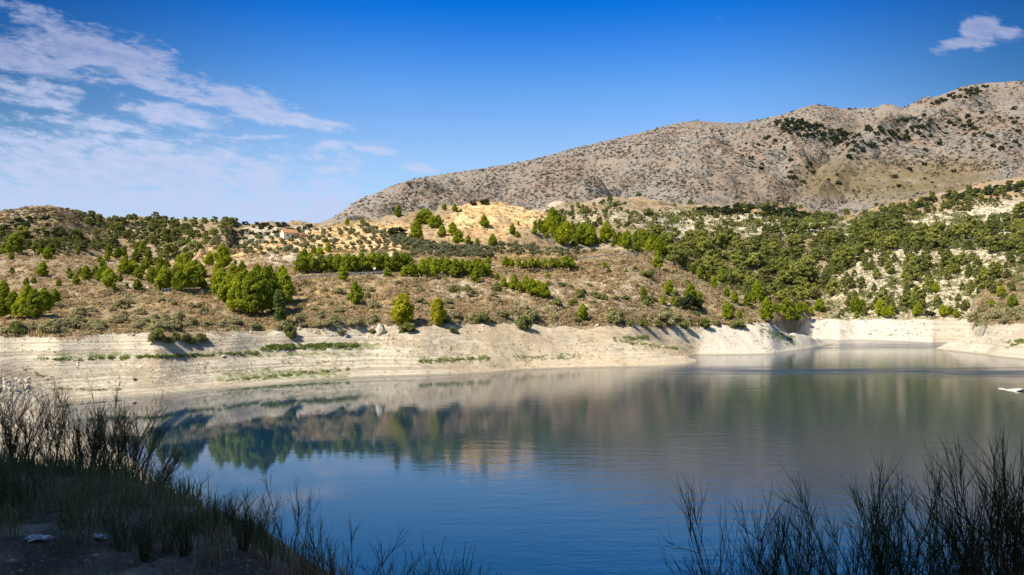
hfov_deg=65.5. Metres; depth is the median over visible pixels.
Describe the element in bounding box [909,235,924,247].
pine tree
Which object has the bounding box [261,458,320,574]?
broom bush
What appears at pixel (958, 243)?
wood undergrowth
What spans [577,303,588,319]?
pine tree
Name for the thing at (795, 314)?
pine tree
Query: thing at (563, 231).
pine tree
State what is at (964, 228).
pine tree
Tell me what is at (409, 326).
shrub
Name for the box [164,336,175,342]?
shrub
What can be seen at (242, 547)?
rush tuft
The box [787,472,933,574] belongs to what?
broom bush
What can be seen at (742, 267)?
pine tree
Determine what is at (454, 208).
pine tree
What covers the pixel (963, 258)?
pine tree
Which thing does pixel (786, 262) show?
pine tree
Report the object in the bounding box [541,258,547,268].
pine tree
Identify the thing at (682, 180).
mountain scrub
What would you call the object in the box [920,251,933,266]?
pine tree
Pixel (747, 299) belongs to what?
pine tree
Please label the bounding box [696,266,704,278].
pine tree
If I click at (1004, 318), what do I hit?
shrub
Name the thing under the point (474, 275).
pine tree
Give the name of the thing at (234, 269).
pine tree
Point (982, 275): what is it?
pine tree
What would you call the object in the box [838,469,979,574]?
broom bush
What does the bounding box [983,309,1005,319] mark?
shrub
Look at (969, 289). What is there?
pine tree
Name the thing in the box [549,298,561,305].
shrub
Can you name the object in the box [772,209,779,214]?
holm oak
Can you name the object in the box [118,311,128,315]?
shrub
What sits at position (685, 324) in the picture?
shrub
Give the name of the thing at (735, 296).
pine tree
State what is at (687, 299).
holm oak
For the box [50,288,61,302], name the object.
pine tree
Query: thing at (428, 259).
pine tree
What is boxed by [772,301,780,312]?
pine tree
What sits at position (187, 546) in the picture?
rush tuft
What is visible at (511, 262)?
pine tree
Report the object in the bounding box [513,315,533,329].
shrub
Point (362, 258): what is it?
pine tree
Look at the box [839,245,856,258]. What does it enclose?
pine tree
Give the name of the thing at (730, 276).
pine tree
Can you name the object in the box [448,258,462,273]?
pine tree
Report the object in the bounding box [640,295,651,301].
shrub
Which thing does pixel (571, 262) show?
pine tree
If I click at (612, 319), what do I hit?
shrub
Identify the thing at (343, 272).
pine tree
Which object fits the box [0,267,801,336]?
grey green scrub
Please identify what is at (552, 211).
pine tree
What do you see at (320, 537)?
broom bush
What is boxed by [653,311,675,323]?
shrub
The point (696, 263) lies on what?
pine tree
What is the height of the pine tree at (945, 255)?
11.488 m
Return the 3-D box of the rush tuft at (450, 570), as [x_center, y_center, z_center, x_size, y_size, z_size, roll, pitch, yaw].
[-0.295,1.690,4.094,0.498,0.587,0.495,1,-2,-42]
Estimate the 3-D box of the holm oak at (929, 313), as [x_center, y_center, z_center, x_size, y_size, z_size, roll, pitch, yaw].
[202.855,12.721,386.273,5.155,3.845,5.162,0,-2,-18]
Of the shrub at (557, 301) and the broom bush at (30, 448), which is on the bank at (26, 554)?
the broom bush at (30, 448)
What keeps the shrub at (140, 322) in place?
on the hillside
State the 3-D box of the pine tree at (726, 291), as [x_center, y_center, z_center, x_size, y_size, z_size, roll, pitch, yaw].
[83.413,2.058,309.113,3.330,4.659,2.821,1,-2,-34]
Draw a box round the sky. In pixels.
[0,0,1023,224]
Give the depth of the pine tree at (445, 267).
255.24 m
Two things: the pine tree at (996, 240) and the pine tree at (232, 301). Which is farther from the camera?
the pine tree at (996, 240)
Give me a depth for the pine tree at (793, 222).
596.04 m
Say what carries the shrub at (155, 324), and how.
on the hillside
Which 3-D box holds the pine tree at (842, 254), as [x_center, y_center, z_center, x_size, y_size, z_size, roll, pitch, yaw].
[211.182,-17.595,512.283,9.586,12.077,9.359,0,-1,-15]
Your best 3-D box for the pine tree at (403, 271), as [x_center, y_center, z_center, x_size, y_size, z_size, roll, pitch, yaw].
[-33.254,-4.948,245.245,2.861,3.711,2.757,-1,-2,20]
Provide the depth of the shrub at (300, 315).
192.14 m
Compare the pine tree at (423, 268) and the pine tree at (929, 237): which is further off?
the pine tree at (929, 237)
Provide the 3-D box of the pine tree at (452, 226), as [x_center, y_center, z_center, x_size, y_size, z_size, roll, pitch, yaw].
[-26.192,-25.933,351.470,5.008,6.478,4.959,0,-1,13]
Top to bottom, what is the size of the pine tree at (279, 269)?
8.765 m
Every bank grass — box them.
[885,552,1022,574]
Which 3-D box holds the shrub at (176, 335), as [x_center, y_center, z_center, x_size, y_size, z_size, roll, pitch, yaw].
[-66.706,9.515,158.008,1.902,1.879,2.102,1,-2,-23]
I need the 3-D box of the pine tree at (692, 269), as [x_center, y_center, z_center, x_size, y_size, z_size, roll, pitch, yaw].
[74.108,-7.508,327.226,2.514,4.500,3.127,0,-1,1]
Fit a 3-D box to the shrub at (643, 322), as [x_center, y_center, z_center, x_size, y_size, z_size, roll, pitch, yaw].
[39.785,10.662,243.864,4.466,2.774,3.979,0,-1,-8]
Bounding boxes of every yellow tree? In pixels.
[390,293,414,325]
[429,297,447,325]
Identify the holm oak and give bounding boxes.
[13,217,22,222]
[387,227,407,233]
[674,295,702,307]
[731,208,738,212]
[747,204,755,208]
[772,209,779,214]
[924,196,932,200]
[924,310,935,316]
[984,190,992,194]
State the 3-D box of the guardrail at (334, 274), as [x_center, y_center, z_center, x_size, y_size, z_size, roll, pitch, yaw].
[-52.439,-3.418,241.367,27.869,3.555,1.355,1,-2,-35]
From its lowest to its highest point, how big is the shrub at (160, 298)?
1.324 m
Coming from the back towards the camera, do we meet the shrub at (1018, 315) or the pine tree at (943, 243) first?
the pine tree at (943, 243)
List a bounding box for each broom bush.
[0,370,38,457]
[0,389,79,464]
[2,398,70,466]
[10,376,78,464]
[42,393,110,467]
[47,394,135,470]
[71,397,142,473]
[74,400,165,476]
[87,377,172,478]
[93,507,157,551]
[98,407,170,484]
[132,511,185,551]
[133,455,177,492]
[140,437,197,490]
[181,508,234,545]
[204,495,243,531]
[221,486,285,549]
[223,485,256,533]
[228,492,286,573]
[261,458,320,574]
[273,513,412,574]
[288,514,339,574]
[322,555,380,574]
[348,531,457,574]
[657,470,794,574]
[669,539,769,574]
[704,510,788,574]
[723,492,836,574]
[744,494,884,574]
[756,477,853,574]
[772,440,964,574]
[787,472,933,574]
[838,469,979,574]
[848,464,985,574]
[862,465,1023,574]
[872,465,1023,574]
[898,430,1023,574]
[907,510,1023,574]
[909,470,1023,574]
[914,432,1023,574]
[926,436,1023,573]
[930,430,1023,565]
[957,430,1023,570]
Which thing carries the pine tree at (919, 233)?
on the hillside
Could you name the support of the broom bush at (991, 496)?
on the bank at (26, 554)
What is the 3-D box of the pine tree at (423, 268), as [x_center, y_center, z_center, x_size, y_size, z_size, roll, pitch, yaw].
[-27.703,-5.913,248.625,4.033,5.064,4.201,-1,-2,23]
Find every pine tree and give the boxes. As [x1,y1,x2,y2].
[0,280,10,303]
[0,300,7,317]
[4,233,26,253]
[4,290,17,317]
[11,288,28,318]
[16,225,30,234]
[22,288,44,317]
[24,284,32,292]
[35,261,48,275]
[38,287,53,312]
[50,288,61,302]
[80,265,92,279]
[94,266,105,280]
[100,268,118,287]
[116,257,130,274]
[129,260,140,273]
[145,266,157,282]
[154,257,165,270]
[154,265,174,290]
[162,242,175,253]
[171,269,187,289]
[173,252,191,269]
[182,260,204,289]
[188,241,204,255]
[195,262,206,276]
[203,251,213,265]
[209,272,216,286]
[210,268,226,293]
[211,243,232,267]
[211,261,225,273]
[217,271,234,301]
[226,272,249,312]
[227,262,239,274]
[235,269,267,314]
[242,268,248,276]
[250,266,278,314]
[253,263,261,273]
[271,271,285,311]
[276,265,287,278]
[278,268,296,304]
[292,251,309,271]
[306,252,317,270]
[311,246,316,253]
[315,254,328,271]
[316,247,324,255]
[324,242,331,251]
[326,253,333,269]
[329,254,342,269]
[337,266,348,279]
[339,252,352,268]
[347,281,363,303]
[348,254,359,270]
[356,251,369,269]
[365,251,378,269]
[372,252,382,269]
[381,253,390,268]
[382,267,391,276]
[388,251,400,271]
[394,205,401,215]
[396,253,407,270]
[400,266,408,276]
[406,253,414,264]
[406,262,419,276]
[408,221,423,239]
[413,213,422,224]
[417,261,429,274]
[418,209,428,220]
[423,208,432,223]
[425,256,431,267]
[428,215,439,227]
[428,267,436,276]
[429,257,440,272]
[436,215,443,224]
[437,224,446,235]
[438,257,444,270]
[440,257,451,272]
[447,222,457,233]
[447,265,458,275]
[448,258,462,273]
[451,203,457,210]
[451,229,464,243]
[463,259,473,274]
[464,235,471,243]
[470,267,481,281]
[471,258,478,270]
[477,262,487,275]
[479,214,488,226]
[484,256,491,263]
[485,263,492,275]
[488,233,497,245]
[494,273,500,279]
[499,277,507,286]
[502,256,509,265]
[507,273,517,288]
[508,257,514,266]
[509,223,515,233]
[515,258,522,266]
[515,281,522,291]
[520,276,527,290]
[522,259,528,267]
[525,278,537,294]
[527,256,535,266]
[532,280,543,294]
[534,258,541,267]
[536,283,550,297]
[541,214,554,230]
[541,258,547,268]
[544,206,559,221]
[548,226,554,232]
[548,257,554,267]
[551,219,559,229]
[553,227,561,241]
[554,224,571,244]
[554,259,561,266]
[559,255,569,267]
[563,221,573,234]
[568,256,575,267]
[573,224,585,242]
[576,222,592,234]
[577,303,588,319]
[581,229,594,245]
[587,223,597,236]
[588,226,596,240]
[599,221,612,240]
[620,232,632,248]
[640,234,648,247]
[640,287,647,295]
[644,237,654,251]
[647,224,662,235]
[651,255,663,267]
[653,237,664,253]
[653,250,662,256]
[658,231,672,241]
[660,295,667,304]
[663,279,673,294]
[664,249,681,261]
[666,244,676,254]
[669,227,680,238]
[669,295,676,304]
[673,244,688,262]
[681,241,694,250]
[682,231,694,242]
[683,283,696,297]
[689,264,694,272]
[690,238,697,249]
[690,258,701,270]
[693,229,708,237]
[694,236,712,247]
[696,240,714,256]
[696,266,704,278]
[696,291,702,299]
[703,254,722,270]
[705,270,710,280]
[710,275,718,286]
[712,232,725,247]
[713,261,727,273]
[717,268,725,280]
[717,270,727,279]
[721,300,732,317]
[723,228,735,238]
[723,268,733,281]
[723,287,730,296]
[729,250,742,261]
[730,235,741,245]
[730,254,745,263]
[731,290,738,301]
[732,261,748,276]
[732,268,743,279]
[735,242,745,252]
[736,309,742,318]
[743,291,752,305]
[744,275,753,284]
[745,252,766,270]
[745,270,753,276]
[749,280,764,302]
[751,272,759,281]
[757,247,768,256]
[758,296,774,320]
[759,286,768,300]
[762,261,775,271]
[766,281,783,296]
[768,242,779,252]
[770,258,784,273]
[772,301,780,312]
[775,289,789,300]
[776,269,793,283]
[778,256,788,268]
[779,297,793,321]
[785,233,801,245]
[786,261,803,275]
[787,217,801,232]
[788,300,798,320]
[792,264,818,281]
[792,276,806,284]
[792,280,806,290]
[794,286,808,295]
[795,305,800,321]
[796,291,807,300]
[796,301,802,312]
[799,254,815,265]
[801,216,816,230]
[802,301,807,310]
[803,283,818,292]
[809,247,823,257]
[812,298,825,310]
[822,229,832,243]
[826,277,840,295]
[829,231,846,245]
[830,256,844,266]
[832,246,848,256]
[832,251,848,262]
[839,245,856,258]
[846,225,858,235]
[849,295,862,311]
[853,310,859,317]
[859,230,873,245]
[863,216,874,224]
[871,231,887,243]
[874,298,885,315]
[876,287,887,298]
[880,307,889,317]
[884,235,900,249]
[884,259,894,273]
[884,295,895,307]
[887,305,894,316]
[898,289,912,306]
[900,264,913,279]
[901,273,913,286]
[903,253,913,263]
[908,293,917,307]
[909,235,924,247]
[909,285,925,304]
[910,230,926,241]
[910,255,926,272]
[912,266,922,280]
[912,302,923,314]
[913,225,925,234]
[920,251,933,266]
[922,276,932,290]
[924,234,940,244]
[926,227,940,236]
[928,222,945,234]
[932,282,940,291]
[938,236,950,247]
[938,251,954,265]
[938,304,948,314]
[948,306,953,313]
[949,224,965,236]
[953,309,960,316]
[956,223,972,239]
[956,251,967,265]
[965,215,979,224]
[966,279,974,293]
[973,270,987,288]
[975,229,991,240]
[977,220,991,229]
[984,261,1000,277]
[985,276,996,288]
[986,218,999,229]
[986,236,1003,253]
[989,299,995,305]
[996,261,1003,272]
[996,285,1006,295]
[1006,235,1023,248]
[1006,295,1019,306]
[1009,226,1023,238]
[1012,203,1023,217]
[1012,218,1023,225]
[1015,219,1023,229]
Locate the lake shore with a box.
[0,307,1023,485]
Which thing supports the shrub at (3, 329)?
on the hillside
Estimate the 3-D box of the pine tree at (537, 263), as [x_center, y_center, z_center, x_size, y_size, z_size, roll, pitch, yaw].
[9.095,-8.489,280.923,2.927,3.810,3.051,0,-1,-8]
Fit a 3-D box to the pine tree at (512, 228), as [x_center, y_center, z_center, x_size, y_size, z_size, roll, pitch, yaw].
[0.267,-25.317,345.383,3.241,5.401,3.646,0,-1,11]
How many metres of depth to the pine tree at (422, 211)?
386.74 m
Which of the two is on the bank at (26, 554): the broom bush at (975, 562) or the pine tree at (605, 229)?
the broom bush at (975, 562)
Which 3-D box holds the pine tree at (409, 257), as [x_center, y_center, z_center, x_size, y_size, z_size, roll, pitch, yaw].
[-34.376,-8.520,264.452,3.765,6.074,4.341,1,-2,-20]
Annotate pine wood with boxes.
[0,180,1023,317]
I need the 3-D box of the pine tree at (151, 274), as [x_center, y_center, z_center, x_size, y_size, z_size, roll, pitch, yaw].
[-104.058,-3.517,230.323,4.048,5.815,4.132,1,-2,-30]
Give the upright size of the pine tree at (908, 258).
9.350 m
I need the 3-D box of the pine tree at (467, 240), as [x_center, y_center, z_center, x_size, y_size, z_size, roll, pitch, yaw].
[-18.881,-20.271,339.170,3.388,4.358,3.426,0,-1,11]
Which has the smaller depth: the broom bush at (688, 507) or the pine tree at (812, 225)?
the broom bush at (688, 507)
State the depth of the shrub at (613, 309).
239.08 m
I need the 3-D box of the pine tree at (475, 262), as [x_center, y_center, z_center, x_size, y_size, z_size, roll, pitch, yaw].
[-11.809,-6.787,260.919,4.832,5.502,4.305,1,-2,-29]
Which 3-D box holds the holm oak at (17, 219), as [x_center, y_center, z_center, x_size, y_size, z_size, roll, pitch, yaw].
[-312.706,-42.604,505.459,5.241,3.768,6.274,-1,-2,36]
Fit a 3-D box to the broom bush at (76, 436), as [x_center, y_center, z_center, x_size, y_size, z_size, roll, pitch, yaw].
[-5.564,1.861,10.187,1.078,1.075,1.047,-1,-2,22]
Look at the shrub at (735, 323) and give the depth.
268.51 m
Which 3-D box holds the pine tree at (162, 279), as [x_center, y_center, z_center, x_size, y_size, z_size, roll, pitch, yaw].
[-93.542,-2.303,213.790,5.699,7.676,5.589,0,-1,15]
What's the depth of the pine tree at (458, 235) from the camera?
328.69 m
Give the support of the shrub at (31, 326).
on the hillside
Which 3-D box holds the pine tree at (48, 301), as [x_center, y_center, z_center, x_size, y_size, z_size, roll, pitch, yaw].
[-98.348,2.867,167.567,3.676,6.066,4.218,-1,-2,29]
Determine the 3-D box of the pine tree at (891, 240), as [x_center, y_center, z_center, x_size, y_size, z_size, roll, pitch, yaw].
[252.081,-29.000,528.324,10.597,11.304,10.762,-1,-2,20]
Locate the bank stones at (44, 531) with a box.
[0,467,258,574]
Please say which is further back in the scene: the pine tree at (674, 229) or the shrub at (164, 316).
the pine tree at (674, 229)
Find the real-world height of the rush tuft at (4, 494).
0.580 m
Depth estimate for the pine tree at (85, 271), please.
225.88 m
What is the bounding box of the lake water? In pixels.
[58,340,1023,574]
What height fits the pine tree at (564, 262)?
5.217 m
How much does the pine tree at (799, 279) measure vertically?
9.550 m
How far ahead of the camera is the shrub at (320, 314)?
192.53 m
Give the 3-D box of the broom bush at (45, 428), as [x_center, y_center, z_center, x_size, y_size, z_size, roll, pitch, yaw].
[-6.002,1.769,10.252,0.807,1.231,1.114,1,-2,-36]
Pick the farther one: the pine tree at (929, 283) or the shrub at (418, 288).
the pine tree at (929, 283)
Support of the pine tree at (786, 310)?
on the hillside
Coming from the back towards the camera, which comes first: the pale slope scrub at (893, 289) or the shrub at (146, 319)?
the pale slope scrub at (893, 289)
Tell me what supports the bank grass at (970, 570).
on the bank at (26, 554)
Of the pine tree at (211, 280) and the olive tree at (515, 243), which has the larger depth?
the olive tree at (515, 243)
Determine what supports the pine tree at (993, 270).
on the hillside
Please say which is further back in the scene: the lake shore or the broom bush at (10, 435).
the lake shore
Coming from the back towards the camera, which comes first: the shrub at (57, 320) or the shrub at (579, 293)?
the shrub at (579, 293)
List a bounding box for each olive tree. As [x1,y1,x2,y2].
[213,239,220,244]
[250,241,258,245]
[254,234,262,238]
[254,245,262,249]
[283,246,291,251]
[298,243,307,247]
[329,238,336,242]
[438,243,446,247]
[510,241,518,245]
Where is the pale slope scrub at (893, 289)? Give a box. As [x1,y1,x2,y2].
[820,239,1023,319]
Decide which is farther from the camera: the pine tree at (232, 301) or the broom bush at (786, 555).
the pine tree at (232, 301)
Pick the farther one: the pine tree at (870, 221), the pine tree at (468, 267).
the pine tree at (870, 221)
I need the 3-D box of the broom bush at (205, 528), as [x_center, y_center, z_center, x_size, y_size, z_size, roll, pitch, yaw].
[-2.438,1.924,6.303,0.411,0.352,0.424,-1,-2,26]
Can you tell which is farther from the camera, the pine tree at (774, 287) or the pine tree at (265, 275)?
the pine tree at (774, 287)
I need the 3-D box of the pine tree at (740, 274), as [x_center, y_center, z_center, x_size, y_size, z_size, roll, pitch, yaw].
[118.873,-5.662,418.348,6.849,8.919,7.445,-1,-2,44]
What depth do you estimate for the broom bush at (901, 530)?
4.91 m
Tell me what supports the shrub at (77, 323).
on the hillside
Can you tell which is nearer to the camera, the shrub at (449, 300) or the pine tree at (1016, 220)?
the shrub at (449, 300)
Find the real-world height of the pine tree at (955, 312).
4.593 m
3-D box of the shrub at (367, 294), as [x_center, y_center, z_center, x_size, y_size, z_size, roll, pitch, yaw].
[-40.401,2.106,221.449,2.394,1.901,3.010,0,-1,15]
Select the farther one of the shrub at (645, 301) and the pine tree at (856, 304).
the pine tree at (856, 304)
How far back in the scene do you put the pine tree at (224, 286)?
199.51 m
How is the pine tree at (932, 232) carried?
on the hillside
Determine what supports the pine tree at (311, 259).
on the hillside
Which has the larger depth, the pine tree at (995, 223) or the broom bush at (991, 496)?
the pine tree at (995, 223)
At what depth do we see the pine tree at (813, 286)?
451.60 m
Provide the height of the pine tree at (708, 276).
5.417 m
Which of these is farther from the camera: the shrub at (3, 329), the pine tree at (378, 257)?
the pine tree at (378, 257)
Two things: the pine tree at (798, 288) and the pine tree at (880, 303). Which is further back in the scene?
the pine tree at (798, 288)
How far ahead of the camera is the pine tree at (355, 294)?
213.24 m
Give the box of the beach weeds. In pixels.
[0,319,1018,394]
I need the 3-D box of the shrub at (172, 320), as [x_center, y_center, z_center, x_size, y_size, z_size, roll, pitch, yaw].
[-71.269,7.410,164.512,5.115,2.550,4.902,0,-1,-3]
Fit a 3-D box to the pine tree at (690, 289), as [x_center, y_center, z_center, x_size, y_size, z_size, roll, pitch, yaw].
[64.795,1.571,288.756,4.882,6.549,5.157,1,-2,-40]
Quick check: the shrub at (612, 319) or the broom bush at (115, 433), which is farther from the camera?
the shrub at (612, 319)
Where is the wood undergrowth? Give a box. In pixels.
[627,209,1023,314]
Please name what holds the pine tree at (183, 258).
on the hillside
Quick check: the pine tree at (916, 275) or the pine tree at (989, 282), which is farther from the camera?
the pine tree at (916, 275)
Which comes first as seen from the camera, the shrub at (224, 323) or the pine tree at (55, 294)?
the shrub at (224, 323)
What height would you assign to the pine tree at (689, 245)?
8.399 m
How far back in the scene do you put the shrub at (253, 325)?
179.56 m
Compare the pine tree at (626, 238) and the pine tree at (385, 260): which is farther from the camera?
the pine tree at (626, 238)
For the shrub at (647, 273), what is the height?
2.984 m
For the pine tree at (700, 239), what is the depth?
480.76 m
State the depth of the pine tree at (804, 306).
381.12 m
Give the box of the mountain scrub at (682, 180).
[333,80,1023,218]
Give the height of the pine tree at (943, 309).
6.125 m
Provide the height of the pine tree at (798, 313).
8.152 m
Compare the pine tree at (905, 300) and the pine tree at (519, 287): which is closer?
the pine tree at (519, 287)
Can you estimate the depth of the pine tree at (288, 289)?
204.73 m
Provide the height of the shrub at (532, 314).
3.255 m
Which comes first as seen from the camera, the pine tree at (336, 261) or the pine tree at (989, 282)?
the pine tree at (336, 261)
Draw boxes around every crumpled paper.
[24,534,41,541]
[39,535,54,540]
[93,533,108,538]
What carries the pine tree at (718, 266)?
on the hillside
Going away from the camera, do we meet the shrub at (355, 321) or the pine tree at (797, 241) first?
the shrub at (355, 321)
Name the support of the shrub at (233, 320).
on the hillside
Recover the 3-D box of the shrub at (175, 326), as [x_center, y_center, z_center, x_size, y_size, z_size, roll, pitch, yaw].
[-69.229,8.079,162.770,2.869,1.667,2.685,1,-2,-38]
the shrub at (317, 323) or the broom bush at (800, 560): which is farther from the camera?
the shrub at (317, 323)
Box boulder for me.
[376,324,385,335]
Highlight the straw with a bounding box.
[0,443,391,574]
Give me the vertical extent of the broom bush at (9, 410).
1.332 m
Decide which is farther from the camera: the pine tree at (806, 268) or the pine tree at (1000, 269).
the pine tree at (806, 268)
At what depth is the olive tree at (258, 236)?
685.45 m
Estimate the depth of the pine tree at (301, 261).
250.98 m
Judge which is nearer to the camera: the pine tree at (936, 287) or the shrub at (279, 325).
the shrub at (279, 325)
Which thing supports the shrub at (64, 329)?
on the hillside
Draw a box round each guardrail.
[161,284,209,291]
[295,272,381,278]
[578,253,645,259]
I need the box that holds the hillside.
[0,177,1023,343]
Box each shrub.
[0,326,11,332]
[8,320,25,333]
[24,321,39,329]
[37,320,60,331]
[52,318,62,323]
[54,302,63,306]
[59,318,70,325]
[60,327,68,332]
[66,319,80,327]
[71,307,92,316]
[71,315,86,321]
[80,323,88,328]
[86,306,97,311]
[86,318,105,325]
[93,324,104,330]
[106,318,117,322]
[113,299,130,307]
[114,314,129,322]
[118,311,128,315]
[128,323,142,330]
[132,320,147,325]
[133,307,147,314]
[142,317,150,321]
[143,317,169,329]
[146,327,167,341]
[151,314,159,318]
[156,297,166,301]
[159,317,178,327]
[160,314,169,318]
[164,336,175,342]
[169,323,179,329]
[170,310,186,319]
[171,331,180,339]
[181,332,197,343]
[182,316,197,324]
[182,322,194,328]
[195,333,208,341]
[198,306,208,314]
[200,321,211,327]
[217,320,229,326]
[226,317,243,323]
[248,321,261,329]
[274,320,287,329]
[283,318,292,324]
[283,323,296,338]
[294,312,307,319]
[313,321,321,325]
[314,311,325,318]
[322,320,334,325]
[328,314,339,319]
[332,287,345,292]
[335,307,344,311]
[337,330,346,334]
[347,317,362,325]
[363,292,371,297]
[365,300,379,307]
[366,287,375,291]
[368,314,380,322]
[398,322,415,332]
[413,297,426,302]
[414,286,423,290]
[442,297,452,302]
[444,314,451,321]
[448,285,459,291]
[449,326,458,332]
[450,311,462,318]
[462,284,472,291]
[466,290,478,296]
[468,314,478,320]
[473,311,491,322]
[489,290,498,296]
[490,283,501,290]
[495,310,509,317]
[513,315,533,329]
[521,309,542,320]
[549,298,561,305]
[571,316,580,321]
[574,289,584,296]
[590,291,601,297]
[599,293,608,299]
[605,310,621,319]
[606,316,619,322]
[607,308,623,315]
[625,318,635,324]
[638,318,649,325]
[639,270,654,276]
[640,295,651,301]
[641,299,651,305]
[652,320,662,325]
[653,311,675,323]
[674,314,684,319]
[677,320,691,328]
[698,318,710,327]
[728,320,746,327]
[730,315,739,319]
[744,318,753,322]
[967,313,978,322]
[973,307,986,315]
[974,315,992,326]
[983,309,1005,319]
[996,315,1015,322]
[1004,307,1023,315]
[1012,309,1023,319]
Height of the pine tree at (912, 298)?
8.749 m
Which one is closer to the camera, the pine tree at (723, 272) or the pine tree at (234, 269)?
the pine tree at (234, 269)
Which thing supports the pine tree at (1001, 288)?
on the hillside
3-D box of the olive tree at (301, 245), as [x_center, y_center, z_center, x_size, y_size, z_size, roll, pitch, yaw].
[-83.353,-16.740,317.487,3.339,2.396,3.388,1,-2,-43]
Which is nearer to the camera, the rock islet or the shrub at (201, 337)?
the rock islet
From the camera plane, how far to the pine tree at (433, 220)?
368.74 m
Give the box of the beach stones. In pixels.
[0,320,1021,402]
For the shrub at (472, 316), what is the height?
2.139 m
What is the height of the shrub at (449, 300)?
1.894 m
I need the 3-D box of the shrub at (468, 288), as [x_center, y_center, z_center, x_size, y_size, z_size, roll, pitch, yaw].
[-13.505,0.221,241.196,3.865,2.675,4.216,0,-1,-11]
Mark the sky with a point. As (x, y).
(252, 111)
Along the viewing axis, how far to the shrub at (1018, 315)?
282.73 m
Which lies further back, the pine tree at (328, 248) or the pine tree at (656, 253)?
the pine tree at (656, 253)
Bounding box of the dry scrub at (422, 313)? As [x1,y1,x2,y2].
[0,247,1023,336]
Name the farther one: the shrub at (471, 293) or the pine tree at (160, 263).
the pine tree at (160, 263)
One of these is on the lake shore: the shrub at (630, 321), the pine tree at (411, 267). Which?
the shrub at (630, 321)
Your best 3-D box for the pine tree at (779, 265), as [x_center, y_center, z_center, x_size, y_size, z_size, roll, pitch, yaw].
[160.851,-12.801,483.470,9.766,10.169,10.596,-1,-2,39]
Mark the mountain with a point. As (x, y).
(811, 188)
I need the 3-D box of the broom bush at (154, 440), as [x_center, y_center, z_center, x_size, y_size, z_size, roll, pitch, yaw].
[-4.521,1.900,9.433,0.647,0.978,0.784,0,-2,18]
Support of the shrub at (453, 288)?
on the hillside
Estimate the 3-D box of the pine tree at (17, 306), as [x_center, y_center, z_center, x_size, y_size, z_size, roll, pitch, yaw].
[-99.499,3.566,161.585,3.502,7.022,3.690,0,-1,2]
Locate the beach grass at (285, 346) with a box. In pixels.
[23,323,1023,391]
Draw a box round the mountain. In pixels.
[268,81,1023,223]
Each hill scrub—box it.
[0,201,1023,319]
[0,206,107,250]
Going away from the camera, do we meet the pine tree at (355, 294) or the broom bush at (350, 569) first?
the broom bush at (350, 569)
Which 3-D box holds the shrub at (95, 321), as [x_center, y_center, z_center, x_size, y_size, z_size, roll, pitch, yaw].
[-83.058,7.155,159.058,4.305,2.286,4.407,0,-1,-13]
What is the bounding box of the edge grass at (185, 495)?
[0,437,342,574]
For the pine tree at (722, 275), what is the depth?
402.76 m
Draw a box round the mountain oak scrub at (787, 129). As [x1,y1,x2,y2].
[234,87,1021,237]
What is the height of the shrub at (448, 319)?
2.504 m
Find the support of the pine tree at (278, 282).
on the hillside
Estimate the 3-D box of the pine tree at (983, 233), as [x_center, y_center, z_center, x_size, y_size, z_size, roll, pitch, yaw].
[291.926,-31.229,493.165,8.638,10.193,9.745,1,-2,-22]
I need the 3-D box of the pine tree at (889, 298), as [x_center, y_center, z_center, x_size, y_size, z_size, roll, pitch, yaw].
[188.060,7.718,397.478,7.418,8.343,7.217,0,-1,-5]
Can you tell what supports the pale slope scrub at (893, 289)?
on the hillside
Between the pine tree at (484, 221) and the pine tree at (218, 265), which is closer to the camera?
the pine tree at (218, 265)
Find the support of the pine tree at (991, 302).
on the hillside
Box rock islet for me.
[1005,388,1023,390]
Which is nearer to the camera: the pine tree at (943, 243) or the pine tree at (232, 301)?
the pine tree at (232, 301)
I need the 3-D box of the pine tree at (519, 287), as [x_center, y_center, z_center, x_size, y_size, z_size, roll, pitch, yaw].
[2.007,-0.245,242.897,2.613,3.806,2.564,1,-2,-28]
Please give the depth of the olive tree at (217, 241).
489.55 m
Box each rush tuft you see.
[0,456,35,513]
[119,508,165,561]
[169,508,206,556]
[227,505,256,551]
[406,541,501,574]
[411,560,490,574]
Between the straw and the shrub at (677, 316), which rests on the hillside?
the shrub at (677, 316)
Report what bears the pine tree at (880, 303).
on the hillside
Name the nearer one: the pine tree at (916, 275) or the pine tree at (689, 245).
the pine tree at (916, 275)
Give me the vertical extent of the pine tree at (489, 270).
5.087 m
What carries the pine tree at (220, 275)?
on the hillside
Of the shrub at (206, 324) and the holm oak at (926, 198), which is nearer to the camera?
the shrub at (206, 324)
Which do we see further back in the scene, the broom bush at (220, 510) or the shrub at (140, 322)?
the shrub at (140, 322)
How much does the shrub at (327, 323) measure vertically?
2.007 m
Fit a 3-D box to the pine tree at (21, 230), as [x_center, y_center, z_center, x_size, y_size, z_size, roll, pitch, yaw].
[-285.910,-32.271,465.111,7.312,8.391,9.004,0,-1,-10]
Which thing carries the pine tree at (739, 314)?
on the hillside
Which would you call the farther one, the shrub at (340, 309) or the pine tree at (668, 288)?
the pine tree at (668, 288)
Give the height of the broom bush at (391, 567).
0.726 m
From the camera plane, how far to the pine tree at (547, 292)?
240.15 m
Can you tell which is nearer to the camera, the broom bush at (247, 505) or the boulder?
the broom bush at (247, 505)
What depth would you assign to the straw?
6.48 m
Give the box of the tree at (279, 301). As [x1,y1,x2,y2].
[273,289,287,320]
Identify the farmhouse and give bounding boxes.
[279,229,298,239]
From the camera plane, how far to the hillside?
353.32 m
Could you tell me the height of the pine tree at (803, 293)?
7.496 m
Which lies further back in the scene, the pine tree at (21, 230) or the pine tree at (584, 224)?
the pine tree at (21, 230)
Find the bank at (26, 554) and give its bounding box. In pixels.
[0,465,326,574]

